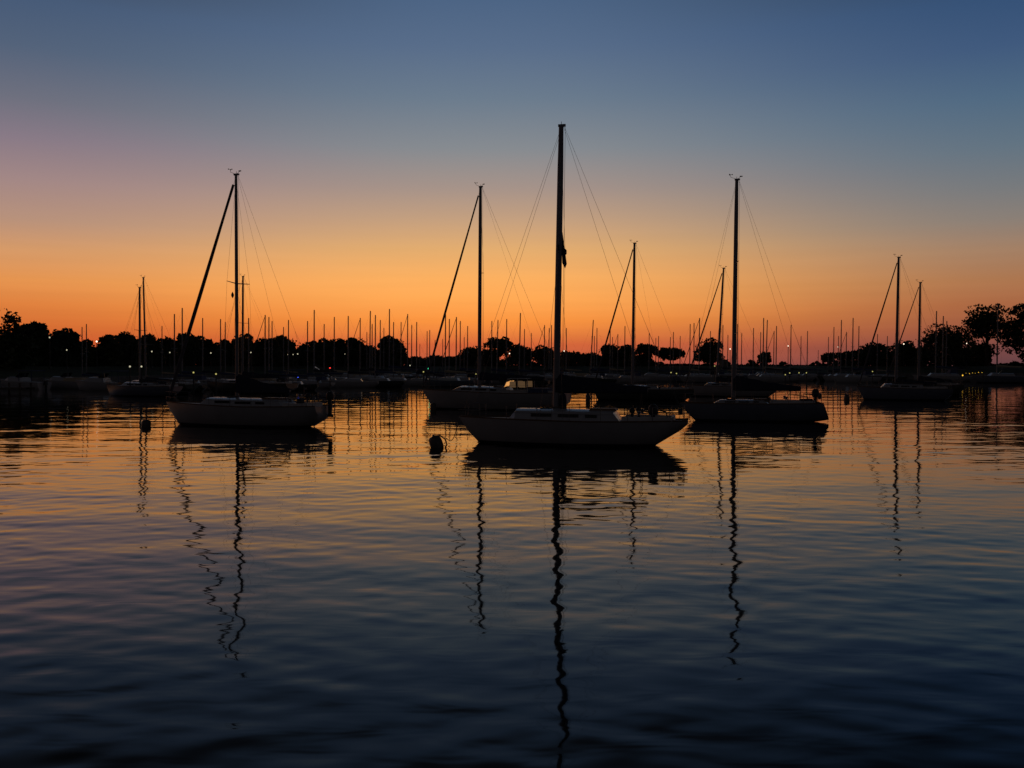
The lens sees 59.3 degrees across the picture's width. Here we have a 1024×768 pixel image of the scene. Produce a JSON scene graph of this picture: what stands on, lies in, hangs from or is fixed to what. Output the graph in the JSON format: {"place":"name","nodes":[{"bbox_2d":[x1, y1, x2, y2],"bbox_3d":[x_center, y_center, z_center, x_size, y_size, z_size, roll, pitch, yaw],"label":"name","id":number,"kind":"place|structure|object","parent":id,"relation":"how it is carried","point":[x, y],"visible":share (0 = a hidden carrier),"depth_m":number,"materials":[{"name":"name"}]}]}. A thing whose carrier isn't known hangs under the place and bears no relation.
{"place":"outdoors","nodes":[
{"label":"outdoors","id":0,"kind":"place"},
{"bbox_2d":[0,365,1023,767],"bbox_3d":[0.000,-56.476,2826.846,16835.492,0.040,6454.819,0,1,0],"label":"water","id":1,"kind":"structure","parent":0,"point":[366,579],"depth_m":12.89,"materials":[{"name":"blue liquid"}]},
{"bbox_2d":[0,383,34,392],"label":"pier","id":2,"kind":"structure","parent":1,"relation":"in","point":[9,388],"depth_m":102.94,"materials":[{"name":"brown wood"}]},
{"bbox_2d":[0,370,51,389],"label":"motorboat","id":3,"kind":"object","parent":1,"relation":"on","point":[23,379],"visible":0.81,"depth_m":117.09,"materials":[{"name":"white paint"}]},
{"bbox_2d":[43,373,86,388],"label":"motorboat","id":4,"kind":"object","parent":1,"relation":"on","point":[64,381],"visible":0.56,"depth_m":120.11,"materials":[{"name":"white paint"}]},
{"bbox_2d":[75,372,127,390],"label":"motorboat","id":5,"kind":"object","parent":1,"relation":"on","point":[99,383],"visible":0.71,"depth_m":112.25,"materials":[{"name":"white paint"}]},
{"bbox_2d":[106,285,182,396],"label":"sailboat","id":6,"kind":"object","parent":1,"relation":"on","point":[149,388],"visible":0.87,"depth_m":91.88,"materials":[{"name":"paint"}]},
{"bbox_2d":[118,276,198,393],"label":"sailboat","id":7,"kind":"object","parent":1,"relation":"on","point":[187,387],"visible":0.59,"depth_m":103.17,"materials":[{"name":"paint"}]},
{"bbox_2d":[158,314,207,391],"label":"sailboat","id":8,"kind":"object","parent":1,"relation":"on","point":[201,388],"visible":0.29,"depth_m":107.36,"materials":[{"name":"black paint"}]},
{"bbox_2d":[160,308,209,389],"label":"sailboat","id":9,"kind":"object","parent":1,"relation":"on","point":[200,376],"visible":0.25,"depth_m":116.33,"materials":[{"name":"metal"}]},
{"bbox_2d":[186,318,219,382],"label":"sailboat","id":10,"kind":"object","parent":1,"relation":"on","point":[203,371],"visible":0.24,"depth_m":136.10,"materials":[{"name":"metal"}]},
{"bbox_2d":[202,319,234,382],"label":"sailboat","id":11,"kind":"object","parent":1,"relation":"on","point":[220,379],"visible":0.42,"depth_m":124.63,"materials":[{"name":"metal"}]},
{"bbox_2d":[166,169,333,427],"bbox_3d":[-14.102,-4.393,47.515,10.148,13.979,3.070,0,1,18],"label":"sailboat","id":12,"kind":"object","parent":1,"relation":"on","point":[236,410],"visible":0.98,"depth_m":46.93,"materials":[{"name":"grey paint"}]},
{"bbox_2d":[206,274,297,392],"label":"sailboat","id":13,"kind":"object","parent":1,"relation":"on","point":[227,386],"visible":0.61,"depth_m":104.55,"materials":[{"name":"paint"}]},
{"bbox_2d":[246,315,298,390],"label":"sailboat","id":14,"kind":"object","parent":1,"relation":"on","point":[282,379],"visible":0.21,"depth_m":110.84,"materials":[{"name":"grey paint"}]},
{"bbox_2d":[261,317,290,380],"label":"sailboat","id":15,"kind":"object","parent":1,"relation":"on","point":[269,371],"visible":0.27,"depth_m":136.17,"materials":[{"name":"metal"}]},
{"bbox_2d":[271,320,318,389],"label":"sailboat","id":16,"kind":"object","parent":1,"relation":"on","point":[301,386],"visible":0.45,"depth_m":114.69,"materials":[{"name":"metal"}]},
{"bbox_2d":[294,321,334,387],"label":"sailboat","id":17,"kind":"object","parent":1,"relation":"on","point":[322,384],"visible":0.53,"depth_m":123.44,"materials":[{"name":"metal"}]},
{"bbox_2d":[291,310,340,381],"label":"sailboat","id":18,"kind":"object","parent":1,"relation":"on","point":[314,371],"visible":0.45,"depth_m":132.31,"materials":[{"name":"metal"}]},
{"bbox_2d":[320,324,343,379],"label":"sailboat","id":19,"kind":"object","parent":1,"relation":"on","point":[326,373],"visible":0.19,"depth_m":135.83,"materials":[{"name":"metal"}]},
{"bbox_2d":[325,317,361,379],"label":"sailboat","id":20,"kind":"object","parent":1,"relation":"on","point":[338,371],"visible":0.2,"depth_m":139.01,"materials":[{"name":"metal"}]},
{"bbox_2d":[327,316,378,387],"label":"sailboat","id":21,"kind":"object","parent":1,"relation":"on","point":[347,382],"visible":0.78,"depth_m":127.49,"materials":[{"name":"metal"}]},
{"bbox_2d":[343,318,379,378],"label":"sailboat","id":22,"kind":"object","parent":1,"relation":"on","point":[362,370],"visible":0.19,"depth_m":151.96,"materials":[{"name":"metal"}]},
{"bbox_2d":[349,311,389,379],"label":"sailboat","id":23,"kind":"object","parent":1,"relation":"on","point":[366,377],"visible":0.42,"depth_m":144.13,"materials":[{"name":"metal"}]},
{"bbox_2d":[355,315,405,386],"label":"sailboat","id":24,"kind":"object","parent":1,"relation":"on","point":[385,382],"visible":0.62,"depth_m":131.09,"materials":[{"name":"metal"}]},
{"bbox_2d":[368,309,420,377],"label":"sailboat","id":25,"kind":"object","parent":1,"relation":"on","point":[391,367],"visible":0.39,"depth_m":164.78,"materials":[{"name":"metal"}]},
{"bbox_2d":[376,322,412,380],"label":"sailboat","id":26,"kind":"object","parent":1,"relation":"on","point":[397,372],"visible":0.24,"depth_m":139.13,"materials":[{"name":"metal"}]},
{"bbox_2d":[391,314,434,376],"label":"sailboat","id":27,"kind":"object","parent":1,"relation":"on","point":[412,367],"visible":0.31,"depth_m":175.12,"materials":[{"name":"metal"}]},
{"bbox_2d":[397,322,434,385],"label":"sailboat","id":28,"kind":"object","parent":1,"relation":"on","point":[416,381],"visible":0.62,"depth_m":135.75,"materials":[{"name":"metal"}]},
{"bbox_2d":[429,435,447,447],"bbox_3d":[-2.868,2.323,34.966,0.733,0.716,0.506,0,1,0],"label":"mooring buoy","id":29,"kind":"object","parent":1,"relation":"on","point":[435,441],"visible":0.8,"depth_m":34.78,"materials":[{"name":"black metal"}]},
{"bbox_2d":[424,316,475,386],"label":"sailboat","id":30,"kind":"object","parent":1,"relation":"on","point":[456,382],"visible":0.73,"depth_m":132.43,"materials":[{"name":"metal"}]},
{"bbox_2d":[436,317,484,385],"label":"sailboat","id":31,"kind":"object","parent":1,"relation":"on","point":[468,378],"visible":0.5,"depth_m":140.22,"materials":[{"name":"metal"}]},
{"bbox_2d":[447,321,477,377],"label":"sailboat","id":32,"kind":"object","parent":1,"relation":"on","point":[461,375],"visible":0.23,"depth_m":170.07,"materials":[{"name":"metal"}]},
{"bbox_2d":[461,326,491,383],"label":"sailboat","id":33,"kind":"object","parent":1,"relation":"on","point":[487,381],"visible":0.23,"depth_m":143.08,"materials":[{"name":"metal"}]},
{"bbox_2d":[477,322,515,383],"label":"sailboat","id":34,"kind":"object","parent":1,"relation":"on","point":[497,382],"visible":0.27,"depth_m":151.19,"materials":[{"name":"metal"}]},
{"bbox_2d":[422,182,571,410],"bbox_3d":[-1.359,-6.137,64.643,11.024,16.742,3.459,0,1,16],"label":"sailboat","id":35,"kind":"object","parent":1,"relation":"on","point":[508,395],"visible":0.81,"depth_m":64.21,"materials":[{"name":"grey paint"}]},
{"bbox_2d":[499,313,549,385],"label":"sailboat","id":36,"kind":"object","parent":1,"relation":"on","point":[546,382],"visible":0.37,"depth_m":135.93,"materials":[{"name":"metal"}]},
{"bbox_2d":[528,325,560,382],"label":"sailboat","id":37,"kind":"object","parent":1,"relation":"on","point":[550,378],"visible":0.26,"depth_m":162.82,"materials":[{"name":"metal"}]},
{"bbox_2d":[458,121,688,446],"bbox_3d":[2.348,-3.891,36.415,9.421,13.443,2.960,0,1,13],"label":"sailboat","id":38,"kind":"object","parent":1,"relation":"on","point":[559,423],"visible":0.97,"depth_m":35.92,"materials":[{"name":"grey paint"}]},
{"bbox_2d":[571,320,616,382],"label":"sailboat","id":39,"kind":"object","parent":1,"relation":"on","point":[599,378],"visible":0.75,"depth_m":157.86,"materials":[{"name":"metal"}]},
{"bbox_2d":[607,333,648,382],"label":"sailboat","id":40,"kind":"object","parent":1,"relation":"on","point":[622,379],"visible":0.77,"depth_m":161.82,"materials":[{"name":"metal"}]},
{"bbox_2d":[595,241,693,400],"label":"sailboat","id":41,"kind":"object","parent":1,"relation":"on","point":[656,392],"visible":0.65,"depth_m":81.92,"materials":[{"name":"white paint"}]},
{"bbox_2d":[636,369,674,381],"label":"motorboat","id":42,"kind":"object","parent":1,"relation":"on","point":[653,377],"visible":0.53,"depth_m":172.20,"materials":[{"name":"black paint"}]},
{"bbox_2d":[672,324,706,381],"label":"sailboat","id":43,"kind":"object","parent":1,"relation":"on","point":[678,379],"visible":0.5,"depth_m":169.98,"materials":[{"name":"metal"}]},
{"bbox_2d":[679,318,721,382],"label":"sailboat","id":44,"kind":"object","parent":1,"relation":"on","point":[698,377],"visible":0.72,"depth_m":165.21,"materials":[{"name":"metal"}]},
{"bbox_2d":[684,265,775,396],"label":"sailboat","id":45,"kind":"object","parent":1,"relation":"on","point":[717,388],"visible":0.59,"depth_m":91.41,"materials":[{"name":"grey paint"}]},
{"bbox_2d":[719,324,753,377],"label":"sailboat","id":46,"kind":"object","parent":1,"relation":"on","point":[737,374],"visible":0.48,"depth_m":180.93,"materials":[{"name":"metal"}]},
{"bbox_2d":[680,174,828,421],"bbox_3d":[13.751,-4.737,51.320,8.235,14.506,2.488,0,1,12],"label":"sailboat","id":47,"kind":"object","parent":1,"relation":"on","point":[732,408],"visible":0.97,"depth_m":50.99,"materials":[{"name":"black paint"}]},
{"bbox_2d":[743,318,790,377],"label":"sailboat","id":48,"kind":"object","parent":1,"relation":"on","point":[763,367],"visible":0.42,"depth_m":176.19,"materials":[{"name":"metal"}]},
{"bbox_2d":[747,320,792,381],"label":"sailboat","id":49,"kind":"object","parent":1,"relation":"on","point":[767,378],"visible":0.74,"depth_m":168.59,"materials":[{"name":"metal"}]},
{"bbox_2d":[760,326,800,381],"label":"sailboat","id":50,"kind":"object","parent":1,"relation":"on","point":[795,379],"visible":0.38,"depth_m":172.22,"materials":[{"name":"metal"}]},
{"bbox_2d":[781,325,815,380],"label":"sailboat","id":51,"kind":"object","parent":1,"relation":"on","point":[809,378],"visible":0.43,"depth_m":179.03,"materials":[{"name":"metal"}]},
{"bbox_2d":[800,331,823,379],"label":"sailboat","id":52,"kind":"object","parent":1,"relation":"on","point":[807,362],"visible":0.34,"depth_m":193.03,"materials":[{"name":"metal"}]},
{"bbox_2d":[817,333,849,380],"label":"sailboat","id":53,"kind":"object","parent":1,"relation":"on","point":[820,378],"visible":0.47,"depth_m":181.04,"materials":[{"name":"metal"}]},
{"bbox_2d":[822,320,867,380],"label":"sailboat","id":54,"kind":"object","parent":1,"relation":"on","point":[827,378],"visible":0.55,"depth_m":175.93,"materials":[{"name":"metal"}]},
{"bbox_2d":[832,318,881,382],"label":"sailboat","id":55,"kind":"object","parent":1,"relation":"on","point":[852,378],"visible":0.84,"depth_m":162.40,"materials":[{"name":"metal"}]},
{"bbox_2d":[873,336,906,379],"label":"sailboat","id":56,"kind":"object","parent":1,"relation":"on","point":[891,376],"visible":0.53,"depth_m":188.40,"materials":[{"name":"metal"}]},
{"bbox_2d":[857,254,952,400],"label":"sailboat","id":57,"kind":"object","parent":1,"relation":"on","point":[902,389],"visible":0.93,"depth_m":81.98,"materials":[{"name":"paint"}]},
{"bbox_2d":[884,281,963,394],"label":"sailboat","id":58,"kind":"object","parent":1,"relation":"on","point":[958,387],"visible":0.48,"depth_m":95.89,"materials":[{"name":"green paint"}]},
{"bbox_2d":[913,311,968,381],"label":"sailboat","id":59,"kind":"object","parent":1,"relation":"on","point":[951,377],"visible":0.74,"depth_m":169.21,"materials":[{"name":"metal"}]},
{"bbox_2d":[923,316,972,381],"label":"sailboat","id":60,"kind":"object","parent":1,"relation":"on","point":[967,380],"visible":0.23,"depth_m":174.20,"materials":[{"name":"metal"}]},
{"bbox_2d":[972,304,1023,382],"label":"sailboat","id":61,"kind":"object","parent":1,"relation":"on","point":[996,377],"visible":0.95,"depth_m":160.93,"materials":[{"name":"metal"}]},
{"bbox_2d":[0,366,1023,377],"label":"ground","id":62,"kind":"structure","parent":0,"point":[60,371],"depth_m":199.11,"materials":[{"name":"black plant"}]},
{"bbox_2d":[0,323,17,366],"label":"tree","id":63,"kind":"object","parent":62,"relation":"on","point":[8,350],"visible":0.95,"depth_m":130.84,"materials":[{"name":"green plant"}]},
{"bbox_2d":[1,308,28,333],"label":"tree","id":64,"kind":"object","parent":62,"relation":"on","point":[13,321],"visible":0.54,"depth_m":137.76,"materials":[{"name":"green plant"}]},
{"bbox_2d":[17,320,53,365],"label":"tree","id":65,"kind":"object","parent":62,"relation":"on","point":[42,331],"visible":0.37,"depth_m":146.88,"materials":[{"name":"green plant"}]},
{"bbox_2d":[45,327,89,366],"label":"tree","id":66,"kind":"object","parent":62,"relation":"on","point":[70,334],"visible":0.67,"depth_m":150.70,"materials":[{"name":"green plant"}]},
{"bbox_2d":[79,338,97,366],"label":"tree","id":67,"kind":"object","parent":62,"relation":"on","point":[91,351],"visible":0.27,"depth_m":161.73,"materials":[{"name":"green plant"}]},
{"bbox_2d":[93,334,127,366],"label":"tree","id":68,"kind":"object","parent":62,"relation":"on","point":[108,345],"visible":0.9,"depth_m":164.17,"materials":[{"name":"green plant"}]},
{"bbox_2d":[118,331,135,364],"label":"tree","id":69,"kind":"object","parent":62,"relation":"on","point":[127,337],"visible":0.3,"depth_m":173.95,"materials":[{"name":"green plant"}]},
{"bbox_2d":[127,332,165,366],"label":"tree","id":70,"kind":"object","parent":62,"relation":"on","point":[157,353],"visible":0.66,"depth_m":168.82,"materials":[{"name":"green plant"}]},
{"bbox_2d":[157,335,177,363],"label":"tree","id":71,"kind":"object","parent":62,"relation":"on","point":[167,341],"visible":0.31,"depth_m":178.13,"materials":[{"name":"green plant"}]},
{"bbox_2d":[175,332,201,365],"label":"tree","id":72,"kind":"object","parent":62,"relation":"on","point":[193,341],"visible":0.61,"depth_m":177.30,"materials":[{"name":"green plant"}]},
{"bbox_2d":[196,335,214,365],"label":"tree","id":73,"kind":"object","parent":62,"relation":"on","point":[208,344],"visible":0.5,"depth_m":186.24,"materials":[{"name":"green plant"}]},
{"bbox_2d":[213,339,230,365],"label":"tree","id":74,"kind":"object","parent":62,"relation":"on","point":[216,345],"visible":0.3,"depth_m":187.17,"materials":[{"name":"green plant"}]},
{"bbox_2d":[224,333,258,365],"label":"tree","id":75,"kind":"object","parent":62,"relation":"on","point":[230,347],"visible":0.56,"depth_m":185.49,"materials":[{"name":"green plant"}]},
{"bbox_2d":[254,337,271,364],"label":"tree","id":76,"kind":"object","parent":62,"relation":"on","point":[260,347],"visible":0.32,"depth_m":194.18,"materials":[{"name":"green plant"}]},
{"bbox_2d":[271,334,299,366],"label":"tree","id":77,"kind":"object","parent":62,"relation":"on","point":[292,349],"visible":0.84,"depth_m":192.28,"materials":[{"name":"green plant"}]},
{"bbox_2d":[304,337,333,366],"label":"tree","id":78,"kind":"object","parent":62,"relation":"on","point":[319,352],"visible":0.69,"depth_m":197.22,"materials":[{"name":"green plant"}]},
{"bbox_2d":[328,338,346,364],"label":"tree","id":79,"kind":"object","parent":62,"relation":"on","point":[341,344],"visible":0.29,"depth_m":205.02,"materials":[{"name":"green plant"}]},
{"bbox_2d":[343,337,371,365],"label":"tree","id":80,"kind":"object","parent":62,"relation":"on","point":[355,347],"visible":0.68,"depth_m":200.83,"materials":[{"name":"green plant"}]},
{"bbox_2d":[374,335,406,366],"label":"tree","id":81,"kind":"object","parent":62,"relation":"on","point":[386,353],"visible":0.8,"depth_m":200.41,"materials":[{"name":"green plant"}]},
{"bbox_2d":[420,355,446,365],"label":"tree","id":82,"kind":"object","parent":62,"relation":"on","point":[438,359],"visible":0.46,"depth_m":210.90,"materials":[{"name":"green plant"}]},
{"bbox_2d":[458,346,490,365],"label":"tree","id":83,"kind":"object","parent":62,"relation":"on","point":[471,351],"visible":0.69,"depth_m":211.42,"materials":[{"name":"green plant"}]},
{"bbox_2d":[483,336,513,359],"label":"tree","id":84,"kind":"object","parent":62,"relation":"on","point":[501,345],"visible":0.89,"depth_m":215.04,"materials":[{"name":"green plant"}]},
{"bbox_2d":[0,373,1023,386],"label":"seawall","id":85,"kind":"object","parent":62,"relation":"on","point":[908,375],"visible":0.18,"depth_m":193.49,"materials":[{"name":"concrete"}]},
{"bbox_2d":[503,343,537,364],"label":"tree","id":86,"kind":"object","parent":62,"relation":"on","point":[514,351],"visible":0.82,"depth_m":214.02,"materials":[{"name":"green plant"}]},
{"bbox_2d":[35,330,1023,366],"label":"undergrowth","id":87,"kind":"object","parent":62,"relation":"on","point":[54,343],"visible":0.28,"depth_m":200.61,"materials":[{"name":"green plant"}]},
{"bbox_2d":[533,345,553,365],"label":"tree","id":88,"kind":"object","parent":62,"relation":"on","point":[541,351],"visible":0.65,"depth_m":217.54,"materials":[{"name":"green plant"}]},
{"bbox_2d":[560,350,584,365],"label":"tree","id":89,"kind":"object","parent":62,"relation":"on","point":[573,356],"visible":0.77,"depth_m":218.45,"materials":[{"name":"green plant"}]},
{"bbox_2d":[581,352,606,363],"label":"tree","id":90,"kind":"object","parent":62,"relation":"on","point":[586,358],"visible":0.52,"depth_m":225.51,"materials":[{"name":"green plant"}]},
{"bbox_2d":[599,343,621,359],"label":"tree","id":91,"kind":"object","parent":62,"relation":"on","point":[607,352],"visible":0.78,"depth_m":218.91,"materials":[{"name":"green plant"}]},
{"bbox_2d":[610,344,637,365],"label":"tree","id":92,"kind":"object","parent":62,"relation":"on","point":[628,349],"visible":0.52,"depth_m":222.80,"materials":[{"name":"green plant"}]},
{"bbox_2d":[636,343,657,362],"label":"tree","id":93,"kind":"object","parent":62,"relation":"on","point":[647,350],"visible":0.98,"depth_m":222.45,"materials":[{"name":"green plant"}]},
{"bbox_2d":[653,347,690,365],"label":"tree","id":94,"kind":"object","parent":62,"relation":"on","point":[663,355],"visible":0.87,"depth_m":222.34,"materials":[{"name":"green plant"}]},
{"bbox_2d":[694,337,724,365],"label":"tree","id":95,"kind":"object","parent":62,"relation":"on","point":[705,353],"visible":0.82,"depth_m":221.66,"materials":[{"name":"green plant"}]},
{"bbox_2d":[756,351,771,365],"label":"tree","id":96,"kind":"object","parent":62,"relation":"on","point":[769,359],"visible":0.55,"depth_m":226.06,"materials":[{"name":"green plant"}]},
{"bbox_2d":[817,352,837,362],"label":"tree","id":97,"kind":"object","parent":62,"relation":"on","point":[824,357],"visible":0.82,"depth_m":224.34,"materials":[{"name":"black plant"}]},
{"bbox_2d":[835,350,859,361],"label":"tree","id":98,"kind":"object","parent":62,"relation":"on","point":[843,355],"visible":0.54,"depth_m":225.40,"materials":[{"name":"black plant"}]},
{"bbox_2d":[853,341,894,365],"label":"tree","id":99,"kind":"object","parent":62,"relation":"on","point":[882,354],"visible":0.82,"depth_m":219.50,"materials":[{"name":"black plant"}]},
{"bbox_2d":[890,340,915,365],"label":"tree","id":100,"kind":"object","parent":62,"relation":"on","point":[907,345],"visible":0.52,"depth_m":223.90,"materials":[{"name":"black plant"}]},
{"bbox_2d":[908,348,928,364],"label":"tree","id":101,"kind":"object","parent":62,"relation":"on","point":[914,353],"visible":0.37,"depth_m":222.46,"materials":[{"name":"black plant"}]},
{"bbox_2d":[915,323,979,365],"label":"tree","id":102,"kind":"object","parent":62,"relation":"on","point":[957,345],"visible":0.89,"depth_m":213.78,"materials":[{"name":"black plant"}]},
{"bbox_2d":[967,342,1001,365],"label":"tree","id":103,"kind":"object","parent":62,"relation":"on","point":[980,354],"visible":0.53,"depth_m":222.73,"materials":[{"name":"black plant"}]},
{"bbox_2d":[961,303,1014,365],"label":"tree","id":104,"kind":"object","parent":62,"relation":"on","point":[981,323],"visible":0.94,"depth_m":214.76,"materials":[{"name":"black plant"}]},
{"bbox_2d":[993,303,1023,361],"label":"tree","id":105,"kind":"object","parent":62,"relation":"on","point":[1016,342],"visible":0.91,"depth_m":213.69,"materials":[{"name":"black plant"}]},
{"bbox_2d":[0,0,1023,364],"label":"sky","id":106,"kind":"structure","parent":0,"point":[859,134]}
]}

